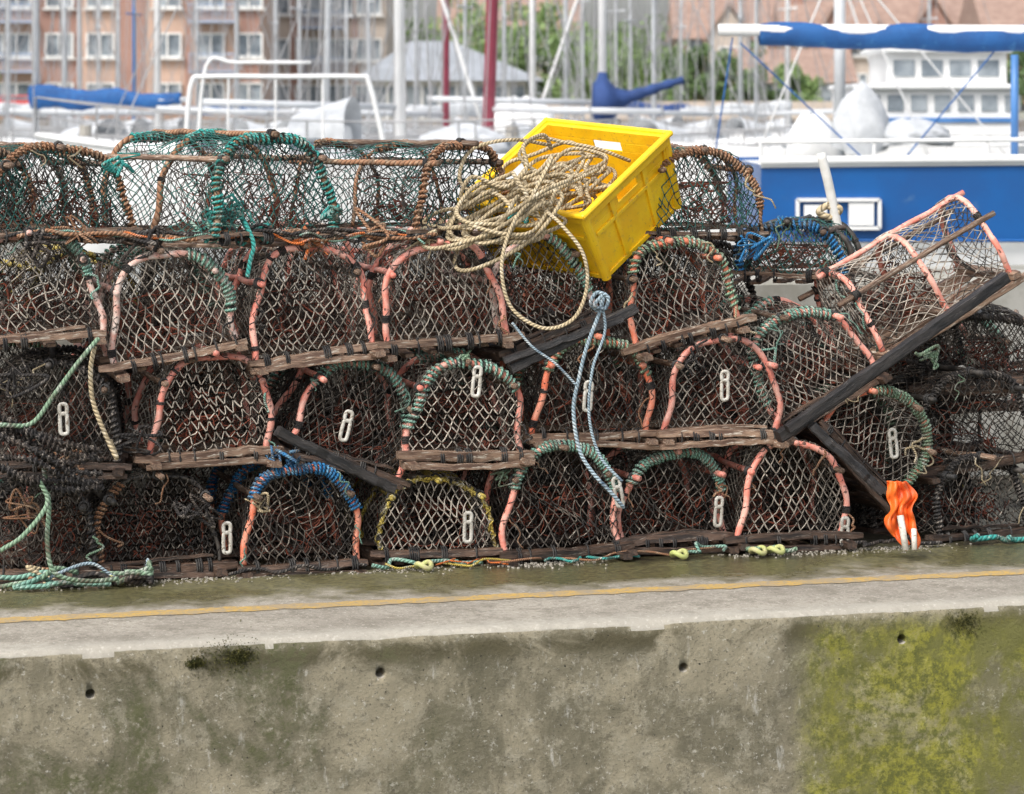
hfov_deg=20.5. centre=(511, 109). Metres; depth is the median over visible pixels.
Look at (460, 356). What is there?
green rope
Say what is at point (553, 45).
broadleaf tree
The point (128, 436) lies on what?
black rope
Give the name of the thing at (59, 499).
lobster pot
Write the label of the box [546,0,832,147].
sailing boat
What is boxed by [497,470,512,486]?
green rope
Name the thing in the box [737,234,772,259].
blue rope
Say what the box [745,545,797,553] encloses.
loose rope
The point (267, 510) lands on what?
tan rope
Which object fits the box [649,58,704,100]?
broadleaf tree
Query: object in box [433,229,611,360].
lobster pot
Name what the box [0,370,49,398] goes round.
black rope
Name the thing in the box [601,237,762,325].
lobster pot
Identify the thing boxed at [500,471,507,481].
green rope
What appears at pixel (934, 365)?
green rope
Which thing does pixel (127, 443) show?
black rope
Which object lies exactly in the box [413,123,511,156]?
covered dinghy
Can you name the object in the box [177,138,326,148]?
cabin windows
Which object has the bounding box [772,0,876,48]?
roof
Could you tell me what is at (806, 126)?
covered dinghy
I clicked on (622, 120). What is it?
harbour wall
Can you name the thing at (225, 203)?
teal rope
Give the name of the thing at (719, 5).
roof
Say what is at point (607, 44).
broadleaf tree
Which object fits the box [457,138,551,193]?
hanging rope
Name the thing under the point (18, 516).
brown rope
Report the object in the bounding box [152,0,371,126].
sailing boat
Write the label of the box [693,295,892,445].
lobster pot
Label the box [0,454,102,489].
black rope
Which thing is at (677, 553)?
float ring
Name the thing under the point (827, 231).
lobster pot
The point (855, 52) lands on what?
window panes
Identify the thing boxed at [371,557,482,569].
loose rope
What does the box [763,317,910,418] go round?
lobster pot
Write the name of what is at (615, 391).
lobster pot
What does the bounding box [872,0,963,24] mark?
roof
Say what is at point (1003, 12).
roof
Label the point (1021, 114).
bank ground
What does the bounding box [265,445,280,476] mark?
blue rope
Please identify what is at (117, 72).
sailing boat
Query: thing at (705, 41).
window frames
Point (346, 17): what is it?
sailing boat
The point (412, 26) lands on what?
broadleaf tree
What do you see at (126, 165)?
teal rope
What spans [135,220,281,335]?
lobster pot
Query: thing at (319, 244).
orange rope
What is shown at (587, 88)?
broadleaf tree
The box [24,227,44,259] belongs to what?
black rope
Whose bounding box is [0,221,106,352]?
lobster pot
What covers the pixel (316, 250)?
orange rope
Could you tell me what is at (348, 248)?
lobster pot
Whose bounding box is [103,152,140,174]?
teal rope
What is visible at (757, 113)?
sailing boat
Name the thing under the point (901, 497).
orange oilskin rag
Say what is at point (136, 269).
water
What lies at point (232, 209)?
teal rope
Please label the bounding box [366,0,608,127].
sailing boat
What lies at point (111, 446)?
rope
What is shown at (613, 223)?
yellow plastic crate
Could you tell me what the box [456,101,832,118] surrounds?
brick garden wall
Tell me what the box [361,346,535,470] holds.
lobster pot
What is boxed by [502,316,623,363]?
wooden board
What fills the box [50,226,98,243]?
brown rope
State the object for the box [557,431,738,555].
lobster pot
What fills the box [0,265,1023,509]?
concrete parapet wall
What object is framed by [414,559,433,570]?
float ring
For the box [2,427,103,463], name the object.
black rope
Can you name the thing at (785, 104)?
sailing boat
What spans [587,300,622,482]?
blue white rope
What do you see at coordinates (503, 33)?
sailing boat
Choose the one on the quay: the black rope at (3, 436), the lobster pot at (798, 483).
the lobster pot at (798, 483)
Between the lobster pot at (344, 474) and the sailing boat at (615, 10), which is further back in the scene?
the sailing boat at (615, 10)
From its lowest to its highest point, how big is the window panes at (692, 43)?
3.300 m
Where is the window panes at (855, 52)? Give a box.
[796,46,865,83]
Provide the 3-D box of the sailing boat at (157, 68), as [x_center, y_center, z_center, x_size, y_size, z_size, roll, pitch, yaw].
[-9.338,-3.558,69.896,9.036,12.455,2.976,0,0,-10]
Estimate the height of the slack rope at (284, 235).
0.048 m
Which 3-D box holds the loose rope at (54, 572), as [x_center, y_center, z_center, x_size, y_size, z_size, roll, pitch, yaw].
[-1.431,1.375,9.400,0.256,0.399,0.064,0,0,-12]
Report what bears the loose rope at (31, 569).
on the quay
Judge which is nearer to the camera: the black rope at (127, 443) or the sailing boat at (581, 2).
the black rope at (127, 443)
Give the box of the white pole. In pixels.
[816,152,855,290]
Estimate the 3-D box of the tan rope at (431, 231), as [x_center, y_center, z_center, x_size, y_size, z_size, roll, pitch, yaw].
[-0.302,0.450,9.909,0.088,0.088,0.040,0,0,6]
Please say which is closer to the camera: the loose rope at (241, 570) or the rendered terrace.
the loose rope at (241, 570)
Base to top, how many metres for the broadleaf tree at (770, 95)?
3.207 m
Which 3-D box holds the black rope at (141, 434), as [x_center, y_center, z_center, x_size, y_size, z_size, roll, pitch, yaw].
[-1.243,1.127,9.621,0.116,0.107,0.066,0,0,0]
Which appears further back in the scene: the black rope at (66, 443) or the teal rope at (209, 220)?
the teal rope at (209, 220)
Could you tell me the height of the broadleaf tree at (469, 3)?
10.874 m
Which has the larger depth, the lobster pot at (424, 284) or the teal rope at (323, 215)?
the lobster pot at (424, 284)
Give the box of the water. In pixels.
[0,241,719,280]
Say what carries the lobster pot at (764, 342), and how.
on the lobster pot at (798, 483)
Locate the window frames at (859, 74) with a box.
[794,46,867,83]
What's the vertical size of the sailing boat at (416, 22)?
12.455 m
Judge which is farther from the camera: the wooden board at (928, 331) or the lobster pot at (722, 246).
the lobster pot at (722, 246)
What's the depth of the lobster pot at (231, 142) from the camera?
9.88 m
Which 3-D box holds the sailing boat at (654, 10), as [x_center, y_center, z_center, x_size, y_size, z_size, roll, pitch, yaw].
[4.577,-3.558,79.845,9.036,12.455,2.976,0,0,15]
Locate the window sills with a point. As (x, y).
(859, 56)
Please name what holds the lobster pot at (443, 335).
on the lobster pot at (419, 455)
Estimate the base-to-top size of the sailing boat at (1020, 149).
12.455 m
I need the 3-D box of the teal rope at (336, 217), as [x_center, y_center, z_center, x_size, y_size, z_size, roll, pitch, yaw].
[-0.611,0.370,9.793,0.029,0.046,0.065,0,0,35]
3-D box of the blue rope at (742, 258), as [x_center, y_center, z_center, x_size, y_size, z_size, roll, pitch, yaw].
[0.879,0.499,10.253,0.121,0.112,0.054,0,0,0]
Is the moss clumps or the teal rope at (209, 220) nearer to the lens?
the moss clumps
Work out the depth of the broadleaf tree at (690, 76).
151.77 m
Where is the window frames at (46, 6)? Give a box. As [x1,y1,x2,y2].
[0,0,262,106]
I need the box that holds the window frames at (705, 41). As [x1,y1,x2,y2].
[688,39,766,53]
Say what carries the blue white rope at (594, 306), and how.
hanging from the hanging rope at (542, 197)
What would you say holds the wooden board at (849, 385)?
attached to the wooden board at (928, 331)
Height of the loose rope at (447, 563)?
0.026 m
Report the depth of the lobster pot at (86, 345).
10.52 m
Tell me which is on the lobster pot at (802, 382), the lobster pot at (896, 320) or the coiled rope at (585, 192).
the lobster pot at (896, 320)
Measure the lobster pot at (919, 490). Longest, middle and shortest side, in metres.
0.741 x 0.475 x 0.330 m
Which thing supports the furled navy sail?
attached to the sailing boat at (602, 41)
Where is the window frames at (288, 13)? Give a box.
[277,0,381,101]
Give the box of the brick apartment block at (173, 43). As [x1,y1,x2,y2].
[0,0,277,118]
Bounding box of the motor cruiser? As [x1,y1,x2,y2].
[34,96,543,260]
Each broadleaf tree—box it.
[405,0,431,43]
[420,0,520,47]
[460,1,569,87]
[473,24,528,84]
[498,0,625,98]
[538,21,642,99]
[576,29,621,98]
[585,14,668,99]
[623,40,710,100]
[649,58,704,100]
[658,41,766,100]
[710,49,752,100]
[725,63,783,100]
[771,60,823,100]
[1007,51,1023,104]
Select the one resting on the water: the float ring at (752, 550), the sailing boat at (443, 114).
the sailing boat at (443, 114)
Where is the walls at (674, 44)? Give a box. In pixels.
[671,39,775,100]
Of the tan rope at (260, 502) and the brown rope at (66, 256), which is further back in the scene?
the tan rope at (260, 502)
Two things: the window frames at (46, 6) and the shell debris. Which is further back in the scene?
the window frames at (46, 6)
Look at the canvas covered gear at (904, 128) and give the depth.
36.78 m
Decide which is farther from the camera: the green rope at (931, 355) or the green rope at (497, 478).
the green rope at (931, 355)
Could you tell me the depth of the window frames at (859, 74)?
184.83 m
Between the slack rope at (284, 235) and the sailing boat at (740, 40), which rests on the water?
the sailing boat at (740, 40)
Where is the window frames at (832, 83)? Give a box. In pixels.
[759,82,833,100]
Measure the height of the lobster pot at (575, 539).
0.450 m
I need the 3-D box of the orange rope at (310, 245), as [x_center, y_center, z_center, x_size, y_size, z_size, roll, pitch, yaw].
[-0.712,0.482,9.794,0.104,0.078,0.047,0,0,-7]
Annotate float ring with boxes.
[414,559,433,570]
[669,548,688,558]
[748,545,766,555]
[767,544,785,554]
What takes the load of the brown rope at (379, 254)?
in the lobster pot at (443, 335)
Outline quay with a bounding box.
[0,475,1023,793]
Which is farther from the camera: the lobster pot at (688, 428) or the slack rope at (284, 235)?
the lobster pot at (688, 428)
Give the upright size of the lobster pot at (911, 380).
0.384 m
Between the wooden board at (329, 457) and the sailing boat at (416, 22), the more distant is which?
the sailing boat at (416, 22)
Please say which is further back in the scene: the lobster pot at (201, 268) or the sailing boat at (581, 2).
the sailing boat at (581, 2)
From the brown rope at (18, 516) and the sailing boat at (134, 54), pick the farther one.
the sailing boat at (134, 54)
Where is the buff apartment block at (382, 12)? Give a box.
[277,0,393,118]
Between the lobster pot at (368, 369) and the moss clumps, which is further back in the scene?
the lobster pot at (368, 369)
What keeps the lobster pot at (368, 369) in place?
on the lobster pot at (467, 537)
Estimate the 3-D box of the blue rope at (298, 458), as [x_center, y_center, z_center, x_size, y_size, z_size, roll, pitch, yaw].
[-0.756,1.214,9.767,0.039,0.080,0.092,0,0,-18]
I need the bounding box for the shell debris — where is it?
[0,543,971,591]
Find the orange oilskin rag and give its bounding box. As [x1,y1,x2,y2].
[884,481,920,550]
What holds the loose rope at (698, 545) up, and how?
on the quay
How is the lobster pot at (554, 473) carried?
on the quay
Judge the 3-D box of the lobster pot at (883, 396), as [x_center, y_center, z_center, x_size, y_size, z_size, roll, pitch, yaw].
[1.284,1.209,10.676,0.479,0.378,0.767,46,-11,-11]
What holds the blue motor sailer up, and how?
on the water
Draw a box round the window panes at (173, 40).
[0,0,260,105]
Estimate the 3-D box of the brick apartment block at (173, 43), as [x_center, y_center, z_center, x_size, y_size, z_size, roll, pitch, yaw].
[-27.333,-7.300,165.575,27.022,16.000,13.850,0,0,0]
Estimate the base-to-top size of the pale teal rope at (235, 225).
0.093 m
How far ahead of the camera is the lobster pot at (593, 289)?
10.99 m
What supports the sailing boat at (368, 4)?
on the water
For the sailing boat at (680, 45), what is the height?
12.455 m
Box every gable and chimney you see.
[684,0,748,87]
[790,0,850,52]
[919,0,948,24]
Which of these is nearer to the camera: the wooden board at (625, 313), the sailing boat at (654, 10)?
the wooden board at (625, 313)
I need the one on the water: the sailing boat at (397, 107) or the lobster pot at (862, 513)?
the sailing boat at (397, 107)
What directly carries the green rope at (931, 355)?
on the green rope at (934, 365)
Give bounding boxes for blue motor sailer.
[714,22,1023,268]
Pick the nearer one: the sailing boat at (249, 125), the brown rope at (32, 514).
the brown rope at (32, 514)
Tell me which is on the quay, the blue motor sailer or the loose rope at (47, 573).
the loose rope at (47, 573)
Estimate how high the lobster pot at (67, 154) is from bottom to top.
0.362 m
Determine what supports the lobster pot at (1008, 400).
on the lobster pot at (919, 490)
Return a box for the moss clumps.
[182,611,991,689]
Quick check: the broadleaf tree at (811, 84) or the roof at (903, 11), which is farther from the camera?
the roof at (903, 11)
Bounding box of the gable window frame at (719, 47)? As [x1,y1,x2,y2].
[718,46,737,55]
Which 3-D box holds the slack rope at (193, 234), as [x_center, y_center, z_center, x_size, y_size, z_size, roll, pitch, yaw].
[-0.987,0.429,9.693,1.480,0.079,0.048,0,0,-15]
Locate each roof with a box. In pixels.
[436,0,579,34]
[665,0,774,41]
[702,2,753,42]
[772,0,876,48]
[808,6,833,48]
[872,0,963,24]
[913,0,953,24]
[958,0,1023,24]
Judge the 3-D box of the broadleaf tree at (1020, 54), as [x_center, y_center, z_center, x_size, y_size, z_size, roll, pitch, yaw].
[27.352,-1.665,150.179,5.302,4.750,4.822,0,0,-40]
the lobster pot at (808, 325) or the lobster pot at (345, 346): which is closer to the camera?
the lobster pot at (345, 346)
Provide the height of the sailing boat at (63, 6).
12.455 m
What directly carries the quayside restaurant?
on the bank ground
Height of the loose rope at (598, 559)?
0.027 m
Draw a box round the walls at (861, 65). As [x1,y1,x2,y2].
[779,46,869,83]
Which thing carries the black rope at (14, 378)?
in the lobster pot at (49, 358)
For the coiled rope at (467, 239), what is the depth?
9.90 m
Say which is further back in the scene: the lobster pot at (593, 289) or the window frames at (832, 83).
the window frames at (832, 83)
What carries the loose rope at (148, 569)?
on the quay
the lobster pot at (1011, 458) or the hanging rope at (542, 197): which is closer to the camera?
the hanging rope at (542, 197)
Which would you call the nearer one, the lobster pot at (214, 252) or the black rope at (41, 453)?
the black rope at (41, 453)
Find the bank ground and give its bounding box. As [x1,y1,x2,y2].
[1018,112,1023,118]
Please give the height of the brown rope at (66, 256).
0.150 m
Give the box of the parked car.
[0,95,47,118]
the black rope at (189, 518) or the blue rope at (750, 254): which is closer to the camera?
the black rope at (189, 518)
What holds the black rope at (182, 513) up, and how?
in the lobster pot at (190, 562)
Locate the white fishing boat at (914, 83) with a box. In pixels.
[594,0,1023,259]
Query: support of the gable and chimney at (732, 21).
on the walls at (674, 44)
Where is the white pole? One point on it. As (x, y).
(827, 180)
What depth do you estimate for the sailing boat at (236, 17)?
81.96 m
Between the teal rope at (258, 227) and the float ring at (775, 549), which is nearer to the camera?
the teal rope at (258, 227)
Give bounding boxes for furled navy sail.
[592,72,684,122]
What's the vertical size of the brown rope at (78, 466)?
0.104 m
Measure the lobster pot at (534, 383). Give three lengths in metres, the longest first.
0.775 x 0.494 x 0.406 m
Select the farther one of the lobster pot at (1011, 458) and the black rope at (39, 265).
the lobster pot at (1011, 458)
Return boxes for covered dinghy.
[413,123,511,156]
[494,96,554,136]
[785,110,841,156]
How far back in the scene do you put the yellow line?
9.30 m
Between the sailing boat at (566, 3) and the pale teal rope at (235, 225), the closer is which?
the pale teal rope at (235, 225)
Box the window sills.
[852,56,866,57]
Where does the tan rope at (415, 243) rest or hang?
in the lobster pot at (443, 335)
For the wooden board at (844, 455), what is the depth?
10.11 m
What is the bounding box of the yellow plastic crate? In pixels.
[457,117,681,280]
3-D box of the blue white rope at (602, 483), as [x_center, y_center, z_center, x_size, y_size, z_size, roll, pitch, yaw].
[0.299,1.010,9.824,0.187,0.750,0.065,0,0,0]
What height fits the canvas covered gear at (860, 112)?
0.966 m
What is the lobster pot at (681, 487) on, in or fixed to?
on the quay
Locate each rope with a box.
[0,337,99,427]
[0,358,32,394]
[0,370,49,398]
[0,413,103,452]
[0,427,104,466]
[0,431,104,492]
[0,435,102,477]
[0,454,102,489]
[0,463,103,494]
[0,480,49,552]
[0,566,78,588]
[0,570,110,589]
[1,464,103,484]
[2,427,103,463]
[2,496,53,518]
[3,358,30,387]
[4,223,426,243]
[5,496,39,533]
[9,488,45,526]
[16,228,437,242]
[20,227,435,243]
[22,233,51,250]
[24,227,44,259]
[25,565,54,582]
[28,240,50,267]
[31,229,430,242]
[38,230,435,243]
[42,468,118,583]
[49,558,148,579]
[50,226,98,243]
[51,229,424,244]
[51,449,83,476]
[53,230,426,244]
[59,565,146,588]
[61,216,87,259]
[65,215,85,244]
[85,560,153,585]
[88,346,118,459]
[101,155,133,172]
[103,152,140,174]
[105,437,150,452]
[108,159,123,177]
[115,228,156,245]
[119,425,162,446]
[121,225,159,263]
[124,575,153,584]
[128,426,161,455]
[155,227,165,251]
[171,493,223,519]
[173,501,215,528]
[185,503,207,521]
[190,221,211,230]
[193,231,229,248]
[199,212,236,230]
[203,188,212,242]
[203,207,234,217]
[207,221,238,243]
[223,193,245,218]
[224,195,254,223]
[228,200,244,211]
[228,562,366,575]
[235,207,255,276]
[237,223,270,246]
[244,498,270,512]
[251,492,269,512]
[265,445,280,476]
[271,449,299,463]
[288,454,300,466]
[291,238,316,259]
[298,241,328,256]
[302,226,322,247]
[320,205,342,219]
[328,208,342,222]
[328,210,339,222]
[354,207,389,248]
[361,231,397,257]
[367,218,385,240]
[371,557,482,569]
[385,558,510,569]
[405,239,431,258]
[416,239,447,245]
[420,226,437,244]
[421,155,572,272]
[422,133,552,231]
[435,557,508,565]
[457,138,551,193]
[458,354,470,360]
[490,469,510,480]
[492,140,616,222]
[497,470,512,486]
[500,156,599,329]
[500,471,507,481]
[501,546,715,562]
[511,322,576,385]
[518,137,630,179]
[544,555,639,562]
[572,292,624,508]
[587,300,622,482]
[589,291,609,311]
[682,541,726,553]
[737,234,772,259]
[739,232,768,262]
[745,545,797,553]
[750,236,773,260]
[816,201,842,219]
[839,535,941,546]
[914,348,939,363]
[917,344,939,358]
[919,356,938,369]
[970,533,1023,542]
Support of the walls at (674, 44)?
on the bank ground
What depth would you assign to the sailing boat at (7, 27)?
74.96 m
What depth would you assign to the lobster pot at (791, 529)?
10.31 m
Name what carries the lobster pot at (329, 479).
on the quay
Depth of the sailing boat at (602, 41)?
57.91 m
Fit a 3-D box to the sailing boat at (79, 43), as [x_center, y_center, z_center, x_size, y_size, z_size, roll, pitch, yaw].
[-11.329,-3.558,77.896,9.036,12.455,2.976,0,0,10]
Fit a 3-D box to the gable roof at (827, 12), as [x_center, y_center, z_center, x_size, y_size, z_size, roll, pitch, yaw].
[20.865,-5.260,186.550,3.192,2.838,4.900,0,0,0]
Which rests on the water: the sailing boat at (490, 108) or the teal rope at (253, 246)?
the sailing boat at (490, 108)
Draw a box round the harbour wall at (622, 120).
[0,119,1023,135]
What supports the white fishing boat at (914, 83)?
on the water
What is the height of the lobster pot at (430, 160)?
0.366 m
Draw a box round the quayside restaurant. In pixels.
[351,41,544,118]
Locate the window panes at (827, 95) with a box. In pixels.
[758,84,831,100]
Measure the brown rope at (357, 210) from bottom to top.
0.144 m
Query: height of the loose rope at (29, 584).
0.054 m
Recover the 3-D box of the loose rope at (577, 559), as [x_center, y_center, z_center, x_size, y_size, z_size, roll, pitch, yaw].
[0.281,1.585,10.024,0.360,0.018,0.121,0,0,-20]
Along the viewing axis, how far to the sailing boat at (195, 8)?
89.96 m
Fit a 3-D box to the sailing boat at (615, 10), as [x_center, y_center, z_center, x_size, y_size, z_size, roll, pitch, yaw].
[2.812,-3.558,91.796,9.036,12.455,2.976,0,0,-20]
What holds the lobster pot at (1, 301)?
on the lobster pot at (34, 344)
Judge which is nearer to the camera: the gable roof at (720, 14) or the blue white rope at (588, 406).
the blue white rope at (588, 406)
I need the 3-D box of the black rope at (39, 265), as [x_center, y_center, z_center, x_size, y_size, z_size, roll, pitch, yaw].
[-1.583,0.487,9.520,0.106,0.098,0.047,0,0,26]
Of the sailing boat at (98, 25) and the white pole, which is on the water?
the sailing boat at (98, 25)
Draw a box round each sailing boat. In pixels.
[0,0,152,141]
[0,0,184,138]
[0,0,194,131]
[0,0,226,131]
[0,0,231,207]
[0,0,238,138]
[0,0,290,142]
[22,0,260,131]
[41,0,296,129]
[77,0,482,138]
[78,0,619,155]
[121,0,369,130]
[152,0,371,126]
[184,0,439,128]
[194,0,456,129]
[216,0,450,127]
[252,0,585,138]
[268,0,785,146]
[304,0,577,132]
[365,0,791,147]
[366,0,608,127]
[368,0,668,125]
[372,0,595,127]
[418,0,699,129]
[475,0,688,124]
[496,0,725,138]
[542,0,807,139]
[545,0,752,127]
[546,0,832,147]
[567,0,777,124]
[614,0,881,147]
[630,0,853,136]
[658,0,868,138]
[811,0,1023,153]
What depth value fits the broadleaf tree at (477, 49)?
161.74 m
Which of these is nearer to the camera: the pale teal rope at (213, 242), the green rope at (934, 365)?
the pale teal rope at (213, 242)
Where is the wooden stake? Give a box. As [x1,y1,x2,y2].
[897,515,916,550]
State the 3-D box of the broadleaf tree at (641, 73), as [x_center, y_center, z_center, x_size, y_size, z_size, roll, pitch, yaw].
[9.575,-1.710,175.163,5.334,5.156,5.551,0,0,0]
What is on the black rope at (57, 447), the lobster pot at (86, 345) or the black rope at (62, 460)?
the black rope at (62, 460)
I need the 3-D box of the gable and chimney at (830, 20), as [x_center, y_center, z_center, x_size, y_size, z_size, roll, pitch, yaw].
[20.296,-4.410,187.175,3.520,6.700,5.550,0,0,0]
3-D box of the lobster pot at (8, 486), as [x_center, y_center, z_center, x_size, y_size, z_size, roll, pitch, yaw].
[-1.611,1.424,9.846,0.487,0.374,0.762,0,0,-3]
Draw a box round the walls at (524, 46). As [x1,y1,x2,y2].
[441,31,578,98]
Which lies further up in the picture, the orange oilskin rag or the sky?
the sky
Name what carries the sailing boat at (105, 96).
on the water
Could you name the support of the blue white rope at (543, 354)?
hanging from the hanging rope at (542, 197)
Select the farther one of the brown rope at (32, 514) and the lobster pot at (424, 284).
the lobster pot at (424, 284)
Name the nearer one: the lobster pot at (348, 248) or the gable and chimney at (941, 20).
the lobster pot at (348, 248)
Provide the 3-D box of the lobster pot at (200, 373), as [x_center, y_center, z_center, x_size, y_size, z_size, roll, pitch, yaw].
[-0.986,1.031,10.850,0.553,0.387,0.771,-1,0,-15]
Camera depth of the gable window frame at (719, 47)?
189.23 m
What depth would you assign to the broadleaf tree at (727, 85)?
153.67 m
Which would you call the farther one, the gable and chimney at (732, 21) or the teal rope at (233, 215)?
the gable and chimney at (732, 21)
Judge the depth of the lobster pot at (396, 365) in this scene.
10.76 m
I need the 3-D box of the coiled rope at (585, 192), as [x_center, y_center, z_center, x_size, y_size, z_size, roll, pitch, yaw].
[0.134,0.300,10.296,0.501,0.373,0.428,0,0,17]
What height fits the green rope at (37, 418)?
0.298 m
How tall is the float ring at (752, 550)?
0.033 m
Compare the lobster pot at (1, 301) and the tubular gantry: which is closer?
the lobster pot at (1, 301)
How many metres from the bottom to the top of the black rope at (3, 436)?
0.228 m
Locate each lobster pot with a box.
[0,140,142,243]
[0,148,51,232]
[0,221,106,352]
[0,244,146,335]
[0,258,6,320]
[0,341,84,440]
[0,344,131,478]
[0,469,116,587]
[0,477,16,550]
[7,427,153,551]
[54,453,237,578]
[63,313,200,440]
[88,242,247,382]
[97,128,347,248]
[120,336,283,470]
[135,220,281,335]
[144,412,273,542]
[183,327,336,439]
[203,443,367,577]
[212,241,385,374]
[230,218,398,333]
[238,411,396,542]
[244,349,412,489]
[283,138,509,238]
[297,330,450,434]
[342,460,502,569]
[353,229,524,361]
[359,406,521,532]
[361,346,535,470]
[372,214,521,324]
[421,357,571,428]
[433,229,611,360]
[455,425,634,566]
[480,252,636,314]
[482,413,630,524]
[488,325,658,449]
[533,322,689,421]
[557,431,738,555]
[574,235,757,361]
[574,403,751,521]
[599,321,788,449]
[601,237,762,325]
[644,143,775,242]
[652,320,797,421]
[681,437,863,551]
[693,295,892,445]
[714,421,856,518]
[730,214,865,285]
[758,374,936,513]
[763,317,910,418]
[767,367,953,472]
[798,190,1023,363]
[803,288,972,398]
[815,437,1023,542]
[818,437,990,526]
[829,358,1023,483]
[840,421,970,511]
[872,309,1023,416]
[908,302,1023,394]
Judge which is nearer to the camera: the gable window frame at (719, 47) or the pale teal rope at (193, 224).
the pale teal rope at (193, 224)
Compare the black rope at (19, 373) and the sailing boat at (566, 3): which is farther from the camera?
the sailing boat at (566, 3)
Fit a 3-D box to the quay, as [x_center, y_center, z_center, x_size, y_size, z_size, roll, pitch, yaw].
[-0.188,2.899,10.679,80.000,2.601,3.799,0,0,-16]
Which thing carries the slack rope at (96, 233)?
attached to the lobster pot at (231, 142)
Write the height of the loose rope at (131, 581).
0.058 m
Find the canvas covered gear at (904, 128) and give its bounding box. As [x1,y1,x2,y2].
[883,118,954,145]
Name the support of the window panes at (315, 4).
in the buff apartment block at (382, 12)
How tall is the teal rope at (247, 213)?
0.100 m
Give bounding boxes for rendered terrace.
[730,49,858,100]
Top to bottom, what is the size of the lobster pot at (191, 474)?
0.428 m
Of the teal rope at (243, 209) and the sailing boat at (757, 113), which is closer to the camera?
the teal rope at (243, 209)
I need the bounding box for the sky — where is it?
[405,0,1023,111]
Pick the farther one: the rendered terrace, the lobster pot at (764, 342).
the rendered terrace
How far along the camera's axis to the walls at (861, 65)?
185.00 m
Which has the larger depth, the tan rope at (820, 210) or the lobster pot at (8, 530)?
the tan rope at (820, 210)
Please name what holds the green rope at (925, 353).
in the lobster pot at (896, 320)
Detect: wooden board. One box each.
[273,426,396,493]
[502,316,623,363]
[507,303,639,373]
[773,272,1010,442]
[784,342,909,432]
[807,422,885,495]
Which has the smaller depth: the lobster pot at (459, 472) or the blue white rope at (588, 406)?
the blue white rope at (588, 406)
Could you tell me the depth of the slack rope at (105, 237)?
9.74 m
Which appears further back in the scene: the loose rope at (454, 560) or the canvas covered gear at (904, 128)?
the canvas covered gear at (904, 128)
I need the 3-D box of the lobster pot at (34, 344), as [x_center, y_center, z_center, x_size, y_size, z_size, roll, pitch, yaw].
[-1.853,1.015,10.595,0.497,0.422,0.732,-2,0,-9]
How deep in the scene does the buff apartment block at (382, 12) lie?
171.87 m
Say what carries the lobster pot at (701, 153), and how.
on the lobster pot at (670, 332)
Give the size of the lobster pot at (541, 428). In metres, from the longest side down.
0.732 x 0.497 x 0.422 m
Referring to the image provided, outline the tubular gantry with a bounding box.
[184,56,388,155]
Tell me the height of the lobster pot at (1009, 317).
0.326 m
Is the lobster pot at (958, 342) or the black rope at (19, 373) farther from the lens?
the lobster pot at (958, 342)
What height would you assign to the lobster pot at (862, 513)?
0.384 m
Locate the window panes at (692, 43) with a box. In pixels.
[690,39,764,51]
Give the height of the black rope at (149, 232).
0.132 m
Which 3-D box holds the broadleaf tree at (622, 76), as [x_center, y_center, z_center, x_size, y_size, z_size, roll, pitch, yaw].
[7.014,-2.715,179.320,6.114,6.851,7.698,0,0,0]
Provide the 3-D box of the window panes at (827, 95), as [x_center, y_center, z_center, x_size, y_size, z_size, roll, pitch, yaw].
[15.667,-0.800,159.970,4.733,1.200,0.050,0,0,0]
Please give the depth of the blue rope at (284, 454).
9.74 m
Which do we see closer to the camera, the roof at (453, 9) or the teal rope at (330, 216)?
the teal rope at (330, 216)
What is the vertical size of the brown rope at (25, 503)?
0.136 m
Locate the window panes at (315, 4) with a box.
[278,0,379,102]
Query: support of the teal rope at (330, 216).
in the lobster pot at (231, 142)
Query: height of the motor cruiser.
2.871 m
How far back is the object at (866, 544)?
10.30 m
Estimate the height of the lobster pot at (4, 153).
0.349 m
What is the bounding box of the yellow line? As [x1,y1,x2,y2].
[0,569,1023,622]
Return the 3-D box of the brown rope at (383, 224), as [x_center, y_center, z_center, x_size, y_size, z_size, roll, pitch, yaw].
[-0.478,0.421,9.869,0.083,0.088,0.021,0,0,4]
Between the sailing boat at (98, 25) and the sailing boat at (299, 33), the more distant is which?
the sailing boat at (98, 25)
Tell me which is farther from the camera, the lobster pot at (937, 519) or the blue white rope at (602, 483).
the lobster pot at (937, 519)
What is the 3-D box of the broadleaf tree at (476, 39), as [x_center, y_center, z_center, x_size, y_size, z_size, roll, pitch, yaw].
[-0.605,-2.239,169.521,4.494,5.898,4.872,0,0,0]
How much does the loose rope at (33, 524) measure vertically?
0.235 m
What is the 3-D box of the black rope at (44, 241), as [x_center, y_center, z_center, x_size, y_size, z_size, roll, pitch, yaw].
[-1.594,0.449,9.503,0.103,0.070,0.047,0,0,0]
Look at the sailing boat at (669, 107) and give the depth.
101.84 m
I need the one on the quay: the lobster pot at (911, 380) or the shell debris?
the shell debris
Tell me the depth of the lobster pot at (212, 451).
9.78 m
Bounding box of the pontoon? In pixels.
[0,125,517,224]
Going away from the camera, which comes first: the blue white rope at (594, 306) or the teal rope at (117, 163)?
the teal rope at (117, 163)
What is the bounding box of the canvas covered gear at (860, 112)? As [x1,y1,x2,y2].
[830,81,888,154]

